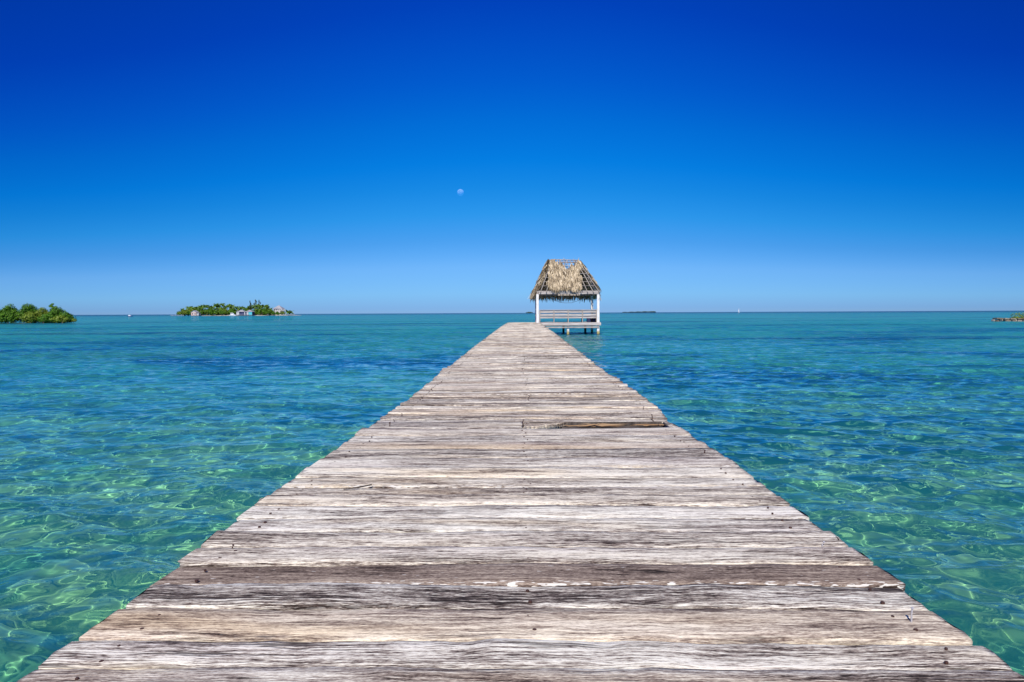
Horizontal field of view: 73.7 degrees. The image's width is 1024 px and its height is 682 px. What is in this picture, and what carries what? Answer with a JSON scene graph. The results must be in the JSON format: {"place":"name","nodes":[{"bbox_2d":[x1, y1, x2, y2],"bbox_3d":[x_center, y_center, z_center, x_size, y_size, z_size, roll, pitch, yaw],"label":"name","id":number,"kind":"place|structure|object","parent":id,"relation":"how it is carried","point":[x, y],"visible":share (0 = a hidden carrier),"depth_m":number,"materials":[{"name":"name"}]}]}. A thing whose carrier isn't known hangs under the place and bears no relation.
{"place":"outdoors","nodes":[
{"label":"outdoors","id":0,"kind":"place"},
{"bbox_2d":[203,314,274,315],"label":"island ground","id":1,"kind":"structure","parent":0,"point":[242,315],"depth_m":605.75,"materials":[{"name":"beige sand"}]},
{"bbox_2d":[190,310,200,315],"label":"cottage","id":2,"kind":"structure","parent":1,"relation":"on","point":[195,313],"depth_m":604.34,"materials":[{"name":"grey metal"}]},
{"bbox_2d":[207,308,218,314],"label":"shrub","id":3,"kind":"object","parent":1,"relation":"on","point":[210,311],"visible":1,"depth_m":607.08,"materials":[{"name":"green plant"}]},
{"bbox_2d":[236,310,254,315],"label":"boathouse","id":4,"kind":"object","parent":1,"relation":"on","point":[244,313],"visible":0.87,"depth_m":600.88,"materials":[{"name":"grey metal"}]},
{"bbox_2d":[273,305,285,314],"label":"house","id":5,"kind":"structure","parent":0,"point":[278,308],"depth_m":624.27,"materials":[{"name":"grey metal"}]},
{"bbox_2d":[0,311,1023,681],"bbox_3d":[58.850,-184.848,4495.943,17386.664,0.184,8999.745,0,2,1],"label":"sea water","id":6,"kind":"structure","parent":0,"point":[140,453],"depth_m":9.34,"materials":[{"name":"teal liquid"}]},
{"bbox_2d":[991,318,1023,320],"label":"breakwater","id":7,"kind":"object","parent":6,"relation":"in","point":[1009,319],"visible":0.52,"depth_m":94.10,"materials":[{"name":"grey stone"}]},
{"bbox_2d":[1010,312,1023,317],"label":"shrub","id":8,"kind":"object","parent":7,"relation":"on","point":[1017,314],"visible":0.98,"depth_m":94.39,"materials":[{"name":"green plant"}]},
{"bbox_2d":[0,0,1023,314],"label":"sky","id":9,"kind":"structure","parent":0,"point":[157,156],"materials":[{"name":"blue"}]},
{"bbox_3d":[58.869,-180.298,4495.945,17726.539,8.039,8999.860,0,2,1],"label":"seabed","id":10,"kind":"structure","parent":0,"visible":0},
{"bbox_2d":[17,322,1023,681],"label":"pier","id":11,"kind":"structure","parent":10,"relation":"on","point":[473,514],"depth_m":2.10,"materials":[{"name":"grey wood"}]},
{"bbox_2d":[528,258,601,334],"bbox_3d":[3.860,-2.531,48.125,5.505,6.642,5.425,0,2,1],"label":"thatched hut","id":12,"kind":"object","parent":10,"relation":"on","point":[557,281],"visible":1,"depth_m":46.27,"materials":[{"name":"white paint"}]},
{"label":"mud bank","id":13,"kind":"structure","parent":0,"visible":0},
{"bbox_2d":[0,311,15,323],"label":"mangrove","id":14,"kind":"object","parent":13,"relation":"on","point":[5,316],"visible":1,"depth_m":119.42,"materials":[{"name":"green plant"}]},
{"bbox_2d":[0,304,19,322],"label":"mangrove","id":15,"kind":"object","parent":13,"relation":"on","point":[8,308],"visible":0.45,"depth_m":122.03,"materials":[{"name":"green plant"}]},
{"bbox_2d":[14,303,37,322],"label":"mangrove","id":16,"kind":"object","parent":13,"relation":"on","point":[26,308],"visible":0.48,"depth_m":122.26,"materials":[{"name":"green plant"}]},
{"bbox_2d":[20,311,38,322],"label":"mangrove","id":17,"kind":"object","parent":13,"relation":"on","point":[28,317],"visible":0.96,"depth_m":119.45,"materials":[{"name":"green plant"}]},
{"bbox_2d":[36,307,48,322],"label":"mangrove","id":18,"kind":"object","parent":13,"relation":"on","point":[40,311],"visible":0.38,"depth_m":121.54,"materials":[{"name":"green plant"}]},
{"bbox_2d":[37,314,54,322],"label":"mangrove","id":19,"kind":"object","parent":13,"relation":"on","point":[44,318],"visible":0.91,"depth_m":119.00,"materials":[{"name":"green plant"}]},
{"bbox_2d":[47,306,65,316],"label":"mangrove","id":20,"kind":"object","parent":13,"relation":"on","point":[54,311],"visible":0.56,"depth_m":120.91,"materials":[{"name":"green plant"}]},
{"bbox_2d":[50,315,69,322],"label":"mangrove","id":21,"kind":"object","parent":13,"relation":"on","point":[60,319],"visible":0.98,"depth_m":119.31,"materials":[{"name":"green plant"}]},
{"bbox_2d":[62,312,76,322],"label":"mangrove","id":22,"kind":"object","parent":13,"relation":"on","point":[69,316],"visible":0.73,"depth_m":121.28,"materials":[{"name":"green plant"}]}
]}

